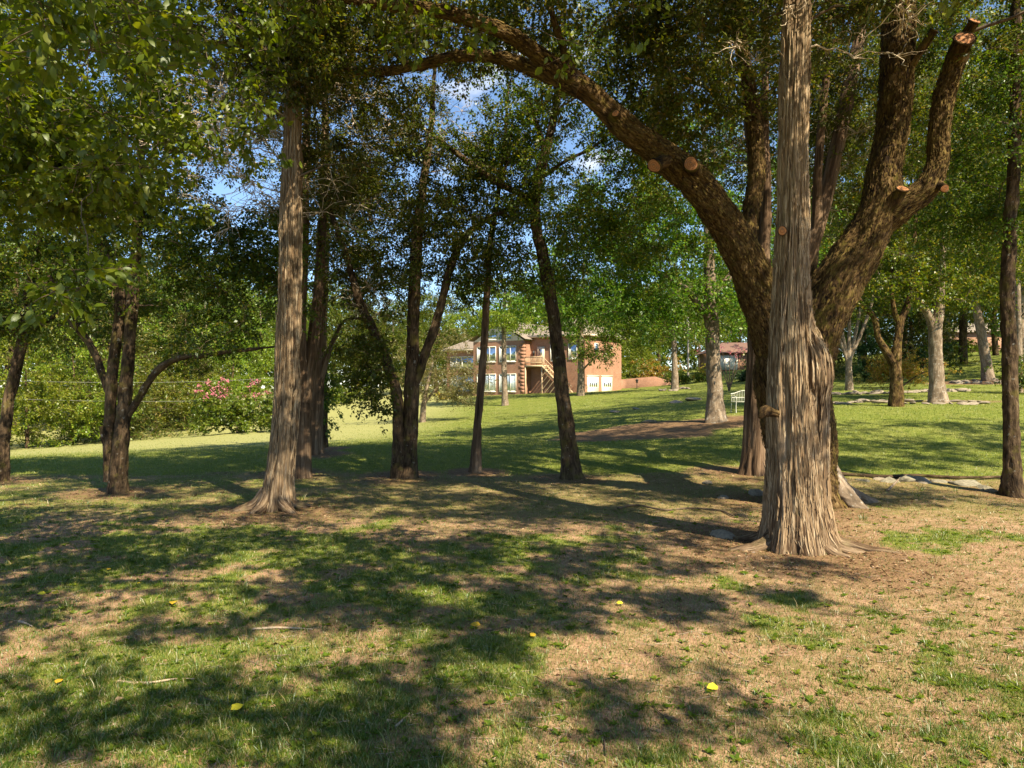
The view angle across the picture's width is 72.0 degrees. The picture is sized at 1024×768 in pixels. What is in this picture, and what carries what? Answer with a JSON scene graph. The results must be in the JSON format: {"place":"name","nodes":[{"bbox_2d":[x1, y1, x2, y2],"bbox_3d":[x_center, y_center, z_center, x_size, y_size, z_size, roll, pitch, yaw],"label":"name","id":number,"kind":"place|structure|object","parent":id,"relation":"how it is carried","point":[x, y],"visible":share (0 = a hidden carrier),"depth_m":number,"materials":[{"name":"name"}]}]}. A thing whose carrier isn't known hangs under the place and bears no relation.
{"place":"outdoors","nodes":[
{"label":"outdoors","id":0,"kind":"place"},
{"bbox_2d":[0,0,1022,387],"label":"sky","id":1,"kind":"structure","parent":0,"point":[220,189],"materials":[{"name":"blue"}]},
{"bbox_2d":[0,350,1023,767],"bbox_3d":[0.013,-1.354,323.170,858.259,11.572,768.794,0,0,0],"label":"ground","id":2,"kind":"structure","parent":0,"point":[634,430],"depth_m":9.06,"materials":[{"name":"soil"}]},
{"bbox_2d":[0,321,105,448],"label":"bushy tree","id":3,"kind":"object","parent":2,"relation":"on","point":[44,384],"visible":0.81,"depth_m":38.98,"materials":[{"name":"green plant"}]},
{"bbox_2d":[0,309,157,447],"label":"bushy tree","id":4,"kind":"object","parent":2,"relation":"on","point":[71,373],"visible":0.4,"depth_m":40.77,"materials":[{"name":"green plant"}]},
{"bbox_2d":[0,223,159,409],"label":"broadleaf tree","id":5,"kind":"object","parent":2,"relation":"on","point":[44,315],"depth_m":65.81,"materials":[{"name":"green plant"}]},
{"bbox_2d":[0,104,164,481],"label":"shade tree","id":6,"kind":"object","parent":2,"relation":"on","point":[21,340],"visible":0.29,"depth_m":16.90,"materials":[{"name":"green plant"}]},
{"bbox_2d":[0,211,164,434],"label":"broadleaf tree","id":7,"kind":"object","parent":2,"relation":"on","point":[42,362],"visible":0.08,"depth_m":51.71,"materials":[{"name":"green plant"}]},
{"bbox_2d":[0,212,200,424],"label":"broadleaf tree","id":8,"kind":"object","parent":2,"relation":"on","point":[150,318],"visible":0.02,"depth_m":57.47,"materials":[{"name":"green plant"}]},
{"bbox_2d":[18,256,207,445],"bbox_3d":[-25.663,-2.051,45.913,10.037,14.129,9.623,0,0,24],"label":"juniper tree","id":9,"kind":"object","parent":2,"relation":"on","point":[134,430],"visible":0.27,"depth_m":45.58,"materials":[{"name":"green plant"}]},
{"bbox_2d":[41,213,229,410],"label":"broadleaf tree","id":10,"kind":"object","parent":2,"relation":"on","point":[151,291],"visible":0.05,"depth_m":65.60,"materials":[{"name":"green plant"}]},
{"bbox_2d":[119,678,194,683],"bbox_3d":[-2.742,2.283,5.418,0.587,0.027,0.065,0,0,-3],"label":"fallen stick","id":11,"kind":"object","parent":2,"relation":"on","point":[159,680],"visible":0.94,"depth_m":5.42,"materials":[{"name":"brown wood"}]},
{"bbox_2d":[96,329,221,436],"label":"bushy tree","id":12,"kind":"object","parent":2,"relation":"on","point":[184,403],"visible":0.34,"depth_m":51.82,"materials":[{"name":"green plant"}]},
{"bbox_2d":[134,279,242,430],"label":"juniper tree","id":13,"kind":"object","parent":2,"relation":"on","point":[202,368],"visible":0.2,"depth_m":55.44,"materials":[{"name":"green plant"}]},
{"bbox_2d":[135,257,248,397],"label":"broadleaf tree","id":14,"kind":"object","parent":2,"relation":"on","point":[179,316],"visible":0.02,"depth_m":83.52,"materials":[{"name":"green plant"}]},
{"bbox_2d":[136,272,276,412],"bbox_3d":[-26.968,-3.532,61.986,12.530,13.541,12.472,0,0,-1],"label":"broadleaf tree","id":15,"kind":"object","parent":2,"relation":"on","point":[163,329],"visible":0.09,"depth_m":61.00,"materials":[{"name":"green plant"}]},
{"bbox_2d":[159,311,274,426],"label":"bushy tree","id":16,"kind":"object","parent":2,"relation":"on","point":[241,379],"visible":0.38,"depth_m":56.42,"materials":[{"name":"green plant"}]},
{"bbox_2d":[183,377,273,435],"bbox_3d":[-15.695,1.294,40.474,6.239,3.553,5.142,0,0,0],"label":"flowering shrub","id":17,"kind":"object","parent":2,"relation":"on","point":[240,411],"visible":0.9,"depth_m":39.50,"materials":[{"name":"green plant"}]},
{"bbox_2d":[191,268,275,398],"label":"broadleaf tree","id":18,"kind":"object","parent":2,"relation":"on","point":[272,370],"depth_m":87.21,"materials":[{"name":"green plant"}]},
{"bbox_2d":[206,260,328,406],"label":"broadleaf tree","id":19,"kind":"object","parent":2,"relation":"on","point":[271,330],"visible":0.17,"depth_m":68.31,"materials":[{"name":"green plant"}]},
{"bbox_2d":[0,0,535,494],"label":"shade tree","id":20,"kind":"object","parent":2,"relation":"on","point":[248,262],"visible":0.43,"depth_m":14.80,"materials":[{"name":"green plant"}]},
{"bbox_2d":[252,627,312,629],"bbox_3d":[-2.130,2.274,6.562,0.567,0.030,0.060,0,0,1],"label":"fallen stick","id":21,"kind":"object","parent":2,"relation":"on","point":[258,628],"visible":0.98,"depth_m":6.55,"materials":[{"name":"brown wood"}]},
{"bbox_2d":[124,0,441,513],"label":"cedar tree","id":22,"kind":"object","parent":2,"relation":"on","point":[276,492],"visible":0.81,"depth_m":12.88,"materials":[{"name":"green plant"}]},
{"bbox_2d":[231,282,349,392],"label":"broadleaf tree","id":23,"kind":"object","parent":2,"relation":"on","point":[272,357],"visible":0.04,"depth_m":91.37,"materials":[{"name":"green plant"}]},
{"bbox_2d":[244,297,356,377],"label":"broadleaf tree","id":24,"kind":"object","parent":2,"relation":"on","point":[339,338],"visible":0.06,"depth_m":90.28,"materials":[{"name":"green plant"}]},
{"bbox_2d":[261,121,399,447],"bbox_3d":[-5.812,-3.544,23.595,4.833,11.699,4.455,0,0,0],"label":"cedar tree","id":25,"kind":"object","parent":2,"relation":"on","point":[326,412],"visible":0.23,"depth_m":23.27,"materials":[{"name":"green plant"}]},
{"bbox_2d":[173,0,500,478],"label":"cedar tree","id":26,"kind":"object","parent":2,"relation":"on","point":[308,349],"visible":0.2,"depth_m":16.94,"materials":[{"name":"green plant"}]},
{"bbox_2d":[245,103,441,454],"bbox_3d":[-4.879,-4.996,21.006,5.748,14.529,5.047,0,0,0],"label":"cedar tree","id":27,"kind":"object","parent":2,"relation":"on","point":[317,419],"visible":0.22,"depth_m":20.84,"materials":[{"name":"green plant"}]},
{"bbox_2d":[327,386,369,404],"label":"shrub","id":28,"kind":"object","parent":2,"relation":"on","point":[347,393],"visible":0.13,"depth_m":70.30,"materials":[{"name":"green plant"}]},
{"bbox_2d":[327,284,405,395],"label":"broadleaf tree","id":29,"kind":"object","parent":2,"relation":"on","point":[358,330],"visible":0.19,"depth_m":91.98,"materials":[{"name":"green plant"}]},
{"bbox_2d":[345,290,448,394],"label":"broadleaf tree","id":30,"kind":"object","parent":2,"relation":"on","point":[422,326],"visible":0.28,"depth_m":96.47,"materials":[{"name":"green plant"}]},
{"bbox_2d":[252,1,547,479],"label":"shade tree","id":31,"kind":"object","parent":2,"relation":"on","point":[405,413],"visible":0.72,"depth_m":16.70,"materials":[{"name":"green plant"}]},
{"bbox_2d":[369,327,498,422],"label":"tree","id":32,"kind":"object","parent":2,"relation":"on","point":[458,391],"visible":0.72,"depth_m":45.74,"materials":[{"name":"green plant"}]},
{"bbox_2d":[376,268,491,392],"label":"broadleaf tree","id":33,"kind":"object","parent":2,"relation":"on","point":[432,309],"visible":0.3,"depth_m":100.31,"materials":[{"name":"green plant"}]},
{"bbox_2d":[433,298,500,354],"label":"broadleaf tree","id":34,"kind":"object","parent":2,"relation":"on","point":[471,336],"visible":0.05,"depth_m":106.94,"materials":[{"name":"green plant"}]},
{"bbox_2d":[0,0,955,338],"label":"overhanging tree","id":35,"kind":"object","parent":2,"relation":"on","point":[54,152],"visible":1,"depth_m":6.37,"materials":[{"name":"green plant"}]},
{"bbox_2d":[0,249,999,407],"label":"woods","id":36,"kind":"object","parent":2,"relation":"on","point":[683,359],"visible":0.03,"depth_m":155.56,"materials":[{"name":"green plant"}]},
{"bbox_2d":[427,84,573,472],"bbox_3d":[-0.218,-2.635,17.981,3.857,10.169,3.705,0,0,0],"label":"shade tree","id":37,"kind":"object","parent":2,"relation":"on","point":[475,466],"visible":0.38,"depth_m":17.91,"materials":[{"name":"green plant"}]},
{"bbox_2d":[442,259,559,405],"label":"young tree","id":38,"kind":"object","parent":2,"relation":"on","point":[502,320],"visible":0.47,"depth_m":61.35,"materials":[{"name":"green plant"}]},
{"bbox_2d":[0,506,1023,767],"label":"weeds","id":39,"kind":"object","parent":2,"relation":"on","point":[580,690],"visible":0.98,"depth_m":5.57,"materials":[{"name":"green plant"}]},
{"bbox_2d":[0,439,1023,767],"bbox_3d":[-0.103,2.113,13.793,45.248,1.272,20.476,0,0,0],"label":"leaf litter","id":40,"kind":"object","parent":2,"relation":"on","point":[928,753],"visible":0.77,"depth_m":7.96,"materials":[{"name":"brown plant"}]},
{"bbox_2d":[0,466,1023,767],"bbox_3d":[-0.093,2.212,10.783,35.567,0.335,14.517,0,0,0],"label":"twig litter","id":41,"kind":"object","parent":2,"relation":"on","point":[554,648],"visible":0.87,"depth_m":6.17,"materials":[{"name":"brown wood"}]},
{"bbox_2d":[10,355,1023,476],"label":"lawn grass","id":42,"kind":"structure","parent":2,"relation":"on","point":[15,457],"depth_m":22.41,"materials":[{"name":"green plant"}]},
{"bbox_2d":[443,318,621,395],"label":"brick house","id":43,"kind":"structure","parent":2,"relation":"on","point":[529,367],"depth_m":81.75,"materials":[{"name":"orange brick"}]},
{"bbox_2d":[451,356,472,368],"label":"window","id":44,"kind":"structure","parent":43,"relation":"in","point":[462,358],"depth_m":88.64,"materials":[{"name":"glass"}]},
{"bbox_2d":[477,346,495,362],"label":"window","id":45,"kind":"structure","parent":43,"relation":"in","point":[491,350],"depth_m":83.70,"materials":[{"name":"clear glass"}]},
{"bbox_2d":[477,374,495,391],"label":"window","id":46,"kind":"structure","parent":43,"relation":"in","point":[492,384],"depth_m":83.63,"materials":[{"name":"glass"}]},
{"bbox_2d":[499,346,515,361],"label":"window","id":47,"kind":"structure","parent":43,"relation":"in","point":[510,350],"depth_m":82.12,"materials":[{"name":"clear glass"}]},
{"bbox_2d":[499,374,515,391],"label":"window","id":48,"kind":"structure","parent":43,"relation":"in","point":[511,378],"depth_m":81.98,"materials":[{"name":"glass"}]},
{"bbox_2d":[537,347,544,364],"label":"door","id":49,"kind":"structure","parent":43,"relation":"in","point":[540,350],"depth_m":81.23,"materials":[{"name":"white glass"}]},
{"bbox_2d":[568,342,576,359],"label":"window","id":50,"kind":"structure","parent":43,"relation":"in","point":[572,350],"depth_m":78.88,"materials":[{"name":"glass"}]},
{"bbox_2d":[587,375,598,391],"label":"garage door","id":51,"kind":"structure","parent":43,"relation":"in","point":[592,380],"depth_m":79.30,"materials":[{"name":"white paint"}]},
{"bbox_2d":[601,375,612,390],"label":"garage door","id":52,"kind":"structure","parent":43,"relation":"in","point":[606,379],"depth_m":82.10,"materials":[{"name":"white paint"}]},
{"bbox_2d":[105,0,1023,508],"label":"oak tree","id":53,"kind":"object","parent":2,"relation":"on","point":[843,272],"visible":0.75,"depth_m":12.68,"materials":[{"name":"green plant"}]},
{"bbox_2d":[493,246,670,395],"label":"shade tree","id":54,"kind":"object","parent":2,"relation":"on","point":[581,351],"visible":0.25,"depth_m":66.94,"materials":[{"name":"green plant"}]},
{"bbox_2d":[398,0,770,479],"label":"shade tree","id":55,"kind":"object","parent":2,"relation":"on","point":[571,467],"visible":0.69,"depth_m":16.79,"materials":[{"name":"green plant"}]},
{"bbox_2d":[592,277,666,365],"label":"broadleaf tree","id":56,"kind":"object","parent":2,"relation":"on","point":[645,344],"visible":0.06,"depth_m":102.97,"materials":[{"name":"green plant"}]},
{"bbox_2d":[621,360,661,378],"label":"shrub","id":57,"kind":"object","parent":2,"relation":"on","point":[629,373],"visible":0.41,"depth_m":91.76,"materials":[{"name":"green plant"}]},
{"bbox_2d":[621,332,669,378],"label":"bushy tree","id":58,"kind":"object","parent":2,"relation":"on","point":[646,357],"visible":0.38,"depth_m":97.73,"materials":[{"name":"green plant"}]},
{"bbox_2d":[621,377,670,388],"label":"garden wall","id":59,"kind":"structure","parent":2,"relation":"on","point":[644,382],"depth_m":86.82,"materials":[{"name":"brick"}]},
{"bbox_2d":[629,355,688,380],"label":"shrub","id":60,"kind":"object","parent":2,"relation":"on","point":[654,373],"visible":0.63,"depth_m":89.57,"materials":[{"name":"brown plant"}]},
{"bbox_2d":[490,41,842,422],"bbox_3d":[6.123,-5.072,27.960,14.509,13.532,9.736,0,0,0],"label":"shade tree","id":61,"kind":"object","parent":2,"relation":"on","point":[711,290],"visible":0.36,"depth_m":27.16,"materials":[{"name":"green plant"}]},
{"bbox_2d":[628,266,704,373],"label":"broadleaf tree","id":62,"kind":"object","parent":2,"relation":"on","point":[678,350],"visible":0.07,"depth_m":116.57,"materials":[{"name":"green plant"}]},
{"bbox_2d":[595,255,746,389],"bbox_3d":[15.213,-5.973,65.455,15.436,13.381,11.423,0,0,0],"label":"shade tree","id":63,"kind":"object","parent":2,"relation":"on","point":[674,380],"visible":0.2,"depth_m":64.78,"materials":[{"name":"green plant"}]},
{"bbox_2d":[617,504,733,515],"bbox_3d":[3.003,2.289,12.864,2.084,0.049,0.576,0,0,23],"label":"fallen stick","id":64,"kind":"object","parent":2,"relation":"on","point":[630,505],"visible":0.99,"depth_m":12.95,"materials":[{"name":"brown wood"}]},
{"bbox_2d":[661,363,706,385],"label":"shrub","id":65,"kind":"object","parent":2,"relation":"on","point":[683,378],"visible":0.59,"depth_m":79.63,"materials":[{"name":"green plant"}]},
{"bbox_2d":[687,317,692,375],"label":"utility pole","id":66,"kind":"object","parent":2,"relation":"on","point":[688,352],"visible":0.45,"depth_m":99.89,"materials":[{"name":"brown wood"}]},
{"bbox_2d":[650,285,740,366],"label":"broadleaf tree","id":67,"kind":"object","parent":2,"relation":"on","point":[703,346],"visible":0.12,"depth_m":123.55,"materials":[{"name":"green plant"}]},
{"bbox_2d":[691,363,705,381],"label":"shrub","id":68,"kind":"object","parent":2,"relation":"on","point":[703,372],"visible":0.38,"depth_m":81.87,"materials":[{"name":"green plant"}]},
{"bbox_2d":[695,343,747,371],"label":"distant house","id":69,"kind":"structure","parent":2,"relation":"on","point":[725,348],"depth_m":108.00,"materials":[{"name":"brick"}]},
{"bbox_2d":[720,356,737,369],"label":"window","id":70,"kind":"structure","parent":69,"relation":"in","point":[726,358],"depth_m":107.94,"materials":[{"name":"white glass"}]},
{"bbox_2d":[696,344,746,390],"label":"flowering tree","id":71,"kind":"object","parent":2,"relation":"on","point":[729,383],"visible":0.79,"depth_m":55.01,"materials":[{"name":"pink plant"}]},
{"bbox_2d":[710,529,735,538],"bbox_3d":[3.165,2.302,10.605,0.310,0.192,0.476,-6,7,-36],"label":"stone","id":72,"kind":"object","parent":2,"relation":"on","point":[721,533],"visible":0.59,"depth_m":10.54,"materials":[{"name":"grey stone"}]},
{"bbox_2d":[718,299,747,342],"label":"broadleaf tree","id":73,"kind":"object","parent":2,"relation":"on","point":[729,341],"visible":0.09,"depth_m":129.33,"materials":[{"name":"green plant"}]},
{"bbox_2d":[730,390,744,412],"bbox_3d":[10.269,0.762,30.838,1.246,0.986,0.573,0,0,-9],"label":"garden bench","id":74,"kind":"object","parent":2,"relation":"on","point":[734,397],"visible":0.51,"depth_m":30.96,"materials":[{"name":"white metal"}]},
{"bbox_2d":[730,359,745,381],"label":"shrub","id":75,"kind":"object","parent":2,"relation":"on","point":[741,377],"visible":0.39,"depth_m":69.82,"materials":[{"name":"green plant"}]},
{"bbox_2d":[748,489,762,495],"bbox_3d":[5.069,2.289,14.572,0.344,0.213,0.529,2,9,0],"label":"stone","id":76,"kind":"object","parent":2,"relation":"on","point":[756,492],"visible":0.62,"depth_m":14.50,"materials":[{"name":"grey stone"}]},
{"bbox_2d":[518,0,1023,277],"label":"shade tree","id":77,"kind":"object","parent":2,"relation":"on","point":[857,108],"visible":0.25,"depth_m":18.74,"materials":[{"name":"green plant"}]},
{"bbox_2d":[638,0,942,476],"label":"cedar tree","id":78,"kind":"object","parent":2,"relation":"on","point":[752,460],"visible":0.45,"depth_m":16.99,"materials":[{"name":"green plant"}]},
{"bbox_2d":[593,0,1023,557],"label":"cedar tree","id":79,"kind":"object","parent":2,"relation":"on","point":[797,516],"visible":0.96,"depth_m":9.82,"materials":[{"name":"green plant"}]},
{"bbox_2d":[742,175,924,365],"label":"broadleaf tree","id":80,"kind":"object","parent":2,"relation":"on","point":[878,303],"depth_m":66.46,"materials":[{"name":"green plant"}]},
{"bbox_2d":[820,241,868,379],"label":"juniper tree","id":81,"kind":"object","parent":2,"relation":"on","point":[840,374],"visible":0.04,"depth_m":60.41,"materials":[{"name":"green plant"}]},
{"bbox_2d":[774,192,929,361],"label":"broadleaf tree","id":82,"kind":"object","parent":2,"relation":"on","point":[861,324],"depth_m":83.50,"materials":[{"name":"green plant"}]},
{"bbox_2d":[694,0,1023,406],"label":"shade tree","id":83,"kind":"object","parent":2,"relation":"on","point":[893,358],"visible":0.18,"depth_m":29.70,"materials":[{"name":"green plant"}]},
{"bbox_2d":[838,321,888,381],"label":"conifer","id":84,"kind":"object","parent":2,"relation":"on","point":[863,349],"visible":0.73,"depth_m":55.79,"materials":[{"name":"green plant"}]},
{"bbox_2d":[770,136,966,390],"bbox_3d":[20.832,-7.898,45.469,14.002,16.985,10.492,0,0,0],"label":"shade tree","id":85,"kind":"object","parent":2,"relation":"on","point":[848,349],"visible":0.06,"depth_m":44.91,"materials":[{"name":"green plant"}]},
{"bbox_2d":[855,363,889,381],"bbox_3d":[28.042,-0.809,54.159,2.407,1.700,2.296,0,0,-9],"label":"shrub","id":86,"kind":"object","parent":2,"relation":"on","point":[867,374],"visible":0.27,"depth_m":54.30,"materials":[{"name":"green plant"}]},
{"bbox_2d":[771,129,996,354],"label":"broadleaf tree","id":87,"kind":"object","parent":2,"relation":"on","point":[972,324],"depth_m":75.70,"materials":[{"name":"green plant"}]},
{"bbox_2d":[880,476,899,482],"bbox_3d":[8.457,2.225,15.890,0.516,0.186,0.372,-7,15,0],"label":"stone","id":88,"kind":"object","parent":2,"relation":"on","point":[889,479],"visible":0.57,"depth_m":15.84,"materials":[{"name":"grey stone"}]},
{"bbox_2d":[852,347,961,393],"bbox_3d":[20.686,-0.579,36.790,4.920,2.723,3.071,0,0,-12],"label":"bush","id":89,"kind":"object","parent":2,"relation":"on","point":[905,366],"visible":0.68,"depth_m":36.97,"materials":[{"name":"green plant"}]},
{"bbox_2d":[899,475,916,481],"bbox_3d":[8.934,2.233,16.060,0.603,0.325,0.566,0,0,40],"label":"stone","id":90,"kind":"object","parent":2,"relation":"on","point":[907,478],"visible":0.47,"depth_m":15.82,"materials":[{"name":"grey stone"}]},
{"bbox_2d":[842,472,1000,478],"bbox_3d":[9.563,2.115,16.277,3.955,0.124,0.379,0,0,4],"label":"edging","id":91,"kind":"object","parent":2,"relation":"on","point":[920,475],"visible":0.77,"depth_m":16.19,"materials":[{"name":"brown"}]},
{"bbox_2d":[821,0,1023,402],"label":"shade tree","id":92,"kind":"object","parent":2,"relation":"on","point":[937,390],"visible":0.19,"depth_m":31.77,"materials":[{"name":"green plant"}]},
{"bbox_2d":[913,476,931,483],"bbox_3d":[9.171,2.202,15.829,0.516,0.220,0.457,0,0,6],"label":"stone","id":93,"kind":"object","parent":2,"relation":"on","point":[923,480],"visible":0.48,"depth_m":15.79,"materials":[{"name":"grey stone"}]},
{"bbox_2d":[869,290,978,367],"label":"juniper tree","id":94,"kind":"object","parent":2,"relation":"on","point":[910,333],"visible":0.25,"depth_m":65.28,"materials":[{"name":"green plant"}]},
{"bbox_2d":[889,340,963,372],"bbox_3d":[34.817,-2.301,59.999,6.210,3.640,5.453,0,0,0],"label":"shrub","id":95,"kind":"object","parent":2,"relation":"on","point":[947,346],"visible":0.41,"depth_m":59.37,"materials":[{"name":"green plant"}]},
{"bbox_2d":[834,96,1023,380],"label":"shade tree","id":96,"kind":"object","parent":2,"relation":"on","point":[984,354],"visible":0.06,"depth_m":49.76,"materials":[{"name":"green plant"}]},
{"bbox_2d":[838,0,1023,498],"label":"shade tree","id":97,"kind":"object","parent":2,"relation":"on","point":[1010,196],"visible":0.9,"depth_m":14.52,"materials":[{"name":"green plant"}]},
{"bbox_2d":[864,215,1000,363],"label":"broadleaf tree","id":98,"kind":"object","parent":2,"relation":"on","point":[962,328],"visible":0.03,"depth_m":67.49,"materials":[{"name":"green plant"}]},
{"bbox_2d":[919,338,991,356],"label":"shrub","id":99,"kind":"object","parent":2,"relation":"on","point":[973,348],"visible":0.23,"depth_m":77.34,"materials":[{"name":"green plant"}]},
{"bbox_2d":[896,127,1023,356],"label":"broadleaf tree","id":100,"kind":"object","parent":2,"relation":"on","point":[1022,311],"depth_m":63.24,"materials":[{"name":"green plant"}]},
{"bbox_2d":[903,132,1023,367],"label":"broadleaf tree","id":101,"kind":"object","parent":2,"relation":"on","point":[986,322],"visible":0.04,"depth_m":53.54,"materials":[{"name":"green plant"}]},
{"bbox_2d":[927,323,1000,351],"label":"distant house","id":102,"kind":"structure","parent":2,"relation":"on","point":[972,335],"depth_m":112.00,"materials":[{"name":"brick"}]},
{"bbox_2d":[947,480,981,486],"bbox_3d":[10.049,2.274,15.560,0.562,0.307,0.618,0,0,-14],"label":"stone","id":103,"kind":"object","parent":2,"relation":"on","point":[966,483],"visible":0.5,"depth_m":15.53,"materials":[{"name":"beige stone"}]},
{"bbox_2d":[944,298,999,355],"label":"broadleaf tree","id":104,"kind":"object","parent":2,"relation":"on","point":[995,349],"visible":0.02,"depth_m":75.86,"materials":[{"name":"green plant"}]},
{"bbox_2d":[932,3,1023,393],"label":"shade tree","id":105,"kind":"object","parent":2,"relation":"on","point":[1018,316],"visible":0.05,"depth_m":39.86,"materials":[{"name":"green plant"}]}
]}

